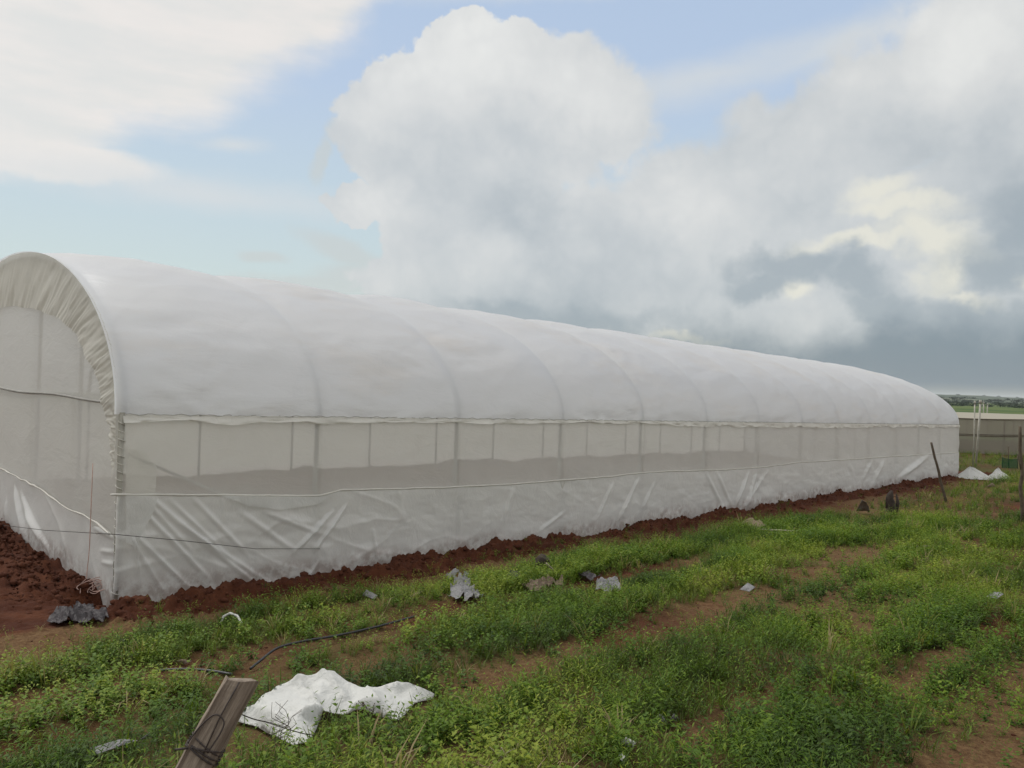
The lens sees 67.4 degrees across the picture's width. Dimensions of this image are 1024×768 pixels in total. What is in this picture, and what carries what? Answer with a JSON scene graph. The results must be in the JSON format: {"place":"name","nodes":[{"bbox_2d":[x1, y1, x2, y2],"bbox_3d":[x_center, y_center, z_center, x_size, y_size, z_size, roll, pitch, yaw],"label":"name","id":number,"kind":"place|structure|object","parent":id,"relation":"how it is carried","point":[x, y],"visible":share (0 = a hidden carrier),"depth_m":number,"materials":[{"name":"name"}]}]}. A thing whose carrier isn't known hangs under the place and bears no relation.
{"place":"outdoors","nodes":[
{"label":"outdoors","id":0,"kind":"place"},
{"bbox_2d":[0,402,1023,767],"bbox_3d":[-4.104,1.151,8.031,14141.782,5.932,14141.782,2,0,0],"label":"ground","id":1,"kind":"structure","parent":0,"point":[28,634],"depth_m":6.66,"materials":[{"name":"soil"}]},
{"bbox_2d":[47,601,108,622],"bbox_3d":[-4.245,2.205,7.389,0.474,0.343,1.402,2,0,-36],"label":"plastic sheet","id":2,"kind":"object","parent":1,"relation":"on","point":[78,611],"visible":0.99,"depth_m":7.00,"materials":[{"name":"grey plastic"}]},
{"bbox_2d":[95,733,152,753],"bbox_3d":[-2.033,1.871,4.024,0.287,0.044,0.132,2,0,-41],"label":"plastic scrap","id":3,"kind":"object","parent":1,"relation":"on","point":[115,744],"visible":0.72,"depth_m":4.00,"materials":[{"name":"grey plastic"}]},
{"bbox_2d":[176,659,190,663],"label":"plastic scrap","id":4,"kind":"object","parent":1,"relation":"on","point":[184,661],"visible":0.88,"depth_m":5.84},
{"bbox_2d":[158,668,232,675],"bbox_3d":[-2.273,2.069,5.527,0.604,0.064,0.055,2,0,13],"label":"drip hose","id":5,"kind":"object","parent":1,"relation":"on","point":[207,670],"visible":0.66,"depth_m":5.52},
{"bbox_2d":[174,675,259,767],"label":"fence post","id":6,"kind":"object","parent":1,"relation":"on","point":[206,744],"visible":1,"depth_m":2.47,"materials":[{"name":"brown wood"}]},
{"bbox_2d":[242,714,313,735],"bbox_3d":[-0.923,1.357,3.081,0.080,0.630,1.137,2,0,3],"label":"fence wire","id":7,"kind":"object","parent":6,"relation":"attached to","point":[275,725],"visible":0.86,"depth_m":2.92,"materials":[{"name":"grey metal"}]},
{"bbox_2d":[220,612,241,631],"bbox_3d":[-2.460,2.126,6.848,0.403,0.113,0.136,2,0,39],"label":"plastic strip","id":8,"kind":"object","parent":1,"relation":"on","point":[231,613],"visible":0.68,"depth_m":6.94,"materials":[{"name":"white plastic"}]},
{"bbox_2d":[270,702,301,749],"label":"dead stalks","id":9,"kind":"object","parent":1,"relation":"on","point":[286,726],"visible":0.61,"depth_m":4.15,"materials":[{"name":"beige plant"}]},
{"bbox_2d":[249,615,416,669],"bbox_3d":[-1.456,2.128,6.478,0.234,0.087,1.858,2,0,38],"label":"drip hose","id":10,"kind":"object","parent":1,"relation":"on","point":[301,641],"visible":0.96,"depth_m":6.36,"materials":[{"name":"black plastic"}]},
{"bbox_2d":[238,668,433,744],"bbox_3d":[-1.055,1.946,4.790,1.121,0.192,0.727,2,0,-43],"label":"plastic sheet","id":11,"kind":"object","parent":1,"relation":"on","point":[295,694],"visible":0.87,"depth_m":4.75,"materials":[{"name":"white plastic"}]},
{"bbox_2d":[356,701,374,716],"bbox_3d":[-0.894,1.992,4.661,0.110,0.162,0.088,2,0,0],"label":"seed head weed","id":12,"kind":"object","parent":1,"relation":"on","point":[362,704],"visible":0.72,"depth_m":4.66,"materials":[{"name":"green plant"}]},
{"bbox_2d":[363,590,376,598],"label":"plastic scrap","id":13,"kind":"object","parent":1,"relation":"on","point":[371,595],"visible":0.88,"depth_m":8.19,"materials":[{"name":"white plastic"}]},
{"bbox_2d":[446,568,458,577],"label":"plastic scrap","id":14,"kind":"object","parent":1,"relation":"on","point":[453,571],"visible":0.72,"depth_m":9.29,"materials":[{"name":"white plastic"}]},
{"bbox_2d":[447,571,482,600],"bbox_3d":[-0.483,2.197,8.511,0.379,0.266,1.581,2,0,0],"label":"plastic scrap","id":15,"kind":"object","parent":1,"relation":"on","point":[460,586],"visible":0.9,"depth_m":7.96,"materials":[{"name":"white plastic"}]},
{"bbox_2d":[0,251,959,606],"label":"greenhouse","id":16,"kind":"object","parent":1,"relation":"on","point":[278,429],"visible":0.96,"depth_m":10.69,"materials":[{"name":"plastic"}]},
{"bbox_2d":[76,463,104,593],"bbox_3d":[-4.457,1.550,8.241,0.305,1.390,0.191,2,0,0],"label":"rope","id":17,"kind":"object","parent":16,"relation":"hanging from","point":[89,552],"visible":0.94,"depth_m":8.24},
{"bbox_2d":[3,525,255,548],"bbox_3d":[-6.904,2.007,10.733,8.997,1.126,2.312,2,0,28],"label":"fence wire","id":18,"kind":"object","parent":16,"relation":"attached to","point":[129,535],"visible":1,"depth_m":8.53,"materials":[{"name":"grey metal"}]},
{"bbox_2d":[490,747,514,763],"bbox_3d":[-0.045,1.862,3.794,0.124,0.142,0.069,2,0,-32],"label":"straw weed","id":19,"kind":"object","parent":1,"relation":"on","point":[501,756],"visible":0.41,"depth_m":3.79,"materials":[{"name":"plant"}]},
{"bbox_2d":[0,473,1016,766],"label":"soil clods","id":20,"kind":"object","parent":1,"relation":"on","point":[30,559],"visible":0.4,"depth_m":8.84,"materials":[{"name":"brown soil"}]},
{"bbox_2d":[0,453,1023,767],"bbox_3d":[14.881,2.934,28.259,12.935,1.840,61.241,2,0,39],"label":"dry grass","id":21,"kind":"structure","parent":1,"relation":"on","point":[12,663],"depth_m":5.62,"materials":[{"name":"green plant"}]},
{"bbox_2d":[0,448,1023,767],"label":"leafy weeds","id":22,"kind":"object","parent":1,"relation":"on","point":[106,689],"visible":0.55,"depth_m":5.57,"materials":[{"name":"green plant"}]},
{"bbox_2d":[522,574,562,590],"bbox_3d":[0.352,2.238,8.662,0.260,0.123,0.698,2,0,32],"label":"plastic scrap","id":23,"kind":"object","parent":1,"relation":"on","point":[541,582],"visible":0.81,"depth_m":8.61,"materials":[{"name":"beige plastic"}]},
{"bbox_2d":[534,554,550,572],"bbox_3d":[0.377,2.252,9.569,0.209,0.277,0.168,2,0,0],"label":"wood lump","id":24,"kind":"object","parent":1,"relation":"on","point":[541,558],"visible":0.48,"depth_m":9.51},
{"bbox_2d":[578,571,599,579],"bbox_3d":[0.929,2.267,9.096,0.234,0.081,0.214,2,0,29],"label":"plastic scrap","id":25,"kind":"object","parent":1,"relation":"on","point":[590,576],"visible":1,"depth_m":9.13,"materials":[{"name":"grey plastic"}]},
{"bbox_2d":[595,576,620,591],"bbox_3d":[1.069,2.203,8.504,0.271,0.227,0.983,2,0,8],"label":"plastic scrap","id":26,"kind":"object","parent":1,"relation":"on","point":[605,581],"visible":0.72,"depth_m":8.37,"materials":[{"name":"white plastic"}]},
{"bbox_2d":[621,737,635,749],"bbox_3d":[0.610,1.884,4.040,0.007,0.058,0.138,2,0,-28],"label":"plastic scrap","id":27,"kind":"object","parent":1,"relation":"on","point":[628,742],"visible":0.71,"depth_m":4.03,"materials":[{"name":"white plastic"}]},
{"bbox_2d":[657,714,679,722],"bbox_3d":[0.918,1.962,4.523,0.172,0.066,0.055,2,0,-6],"label":"plastic scrap","id":28,"kind":"object","parent":1,"relation":"on","point":[664,720],"visible":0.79,"depth_m":4.51,"materials":[{"name":"grey plastic"}]},
{"bbox_2d":[739,583,754,591],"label":"plastic scrap","id":29,"kind":"object","parent":1,"relation":"on","point":[748,587],"visible":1,"depth_m":8.11,"materials":[{"name":"white plastic"}]},
{"bbox_2d":[742,518,764,525],"bbox_3d":[4.279,2.480,13.570,0.256,0.164,1.020,2,0,0],"label":"plastic scrap","id":30,"kind":"object","parent":1,"relation":"on","point":[753,522],"visible":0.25,"depth_m":13.81,"materials":[{"name":"beige plastic"}]},
{"bbox_2d":[856,500,869,510],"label":"plastic scrap","id":31,"kind":"object","parent":1,"relation":"on","point":[863,506],"visible":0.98,"depth_m":16.02,"materials":[{"name":"grey plastic"}]},
{"bbox_2d":[930,442,947,502],"bbox_3d":[10.509,2.196,18.900,0.483,1.517,0.070,2,0,0],"label":"fence stick","id":32,"kind":"object","parent":1,"relation":"on","point":[939,475],"visible":0.95,"depth_m":18.88,"materials":[{"name":"brown wood"}]},
{"bbox_2d":[955,466,990,479],"bbox_3d":[16.463,3.148,27.452,1.287,0.433,1.005,2,0,0],"label":"plastic sheet","id":33,"kind":"object","parent":1,"relation":"on","point":[971,472],"visible":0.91,"depth_m":27.22,"materials":[{"name":"white plastic"}]},
{"bbox_2d":[972,401,975,466],"bbox_3d":[20.140,2.250,33.501,0.080,3.038,0.078,2,0,-23],"label":"pole","id":34,"kind":"object","parent":1,"relation":"on","point":[973,435],"visible":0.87,"depth_m":33.48,"materials":[{"name":"white metal"}]},
{"bbox_2d":[975,400,981,464],"bbox_3d":[20.938,2.339,34.500,0.238,3.239,0.135,2,0,0],"label":"pole","id":35,"kind":"object","parent":1,"relation":"on","point":[978,431],"visible":0.87,"depth_m":34.47,"materials":[{"name":"white metal"}]},
{"bbox_2d":[939,396,1023,408],"bbox_3d":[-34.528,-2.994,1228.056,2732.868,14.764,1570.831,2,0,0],"label":"woods","id":36,"kind":"object","parent":1,"relation":"on","point":[998,403],"visible":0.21,"depth_m":807.70,"materials":[{"name":"green plant"}]},
{"bbox_2d":[956,412,1023,454],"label":"net house","id":37,"kind":"structure","parent":1,"relation":"on","point":[998,431],"depth_m":46.00,"materials":[{"name":"beige fabric"}]},
{"bbox_2d":[989,592,1002,598],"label":"plastic scrap","id":38,"kind":"object","parent":1,"relation":"on","point":[999,595],"visible":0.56,"depth_m":7.35,"materials":[{"name":"white plastic"}]},
{"bbox_2d":[989,468,1006,478],"bbox_3d":[17.816,3.232,28.022,0.941,0.406,0.796,2,0,0],"label":"plastic sheet","id":39,"kind":"object","parent":1,"relation":"on","point":[996,472],"visible":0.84,"depth_m":27.90,"materials":[{"name":"white plastic"}]},
{"bbox_2d":[1002,446,1017,468],"bbox_3d":[22.089,3.298,34.032,0.796,1.053,0.184,2,0,0],"label":"green net fence","id":40,"kind":"object","parent":1,"relation":"on","point":[1009,463],"visible":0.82,"depth_m":34.02,"materials":[{"name":"green fabric"}]},
{"bbox_2d":[1017,426,1023,522],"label":"fence stick","id":41,"kind":"object","parent":1,"relation":"on","point":[1021,465],"visible":0.94,"depth_m":14.28,"materials":[{"name":"brown wood"}]},
{"bbox_2d":[0,451,1023,767],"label":"grass","id":42,"kind":"structure","parent":0,"point":[682,685],"depth_m":5.70,"materials":[{"name":"green plant"}]},
{"bbox_2d":[0,0,1023,397],"label":"sky","id":43,"kind":"structure","parent":0,"point":[841,182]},
{"bbox_2d":[885,490,899,513],"bbox_3d":[8.015,2.494,16.209,0.279,0.508,0.226,2,0,-33],"label":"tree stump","id":44,"kind":"object","parent":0,"point":[890,500],"visible":0.88,"depth_m":16.16,"materials":[{"name":"grey wood"}]},
{"bbox_2d":[936,394,1023,403],"bbox_3d":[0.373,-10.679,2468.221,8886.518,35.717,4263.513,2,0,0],"label":"hills","id":45,"kind":"structure","parent":0,"point":[983,398],"depth_m":2406.90,"materials":[{"name":"green plant"}]}
]}

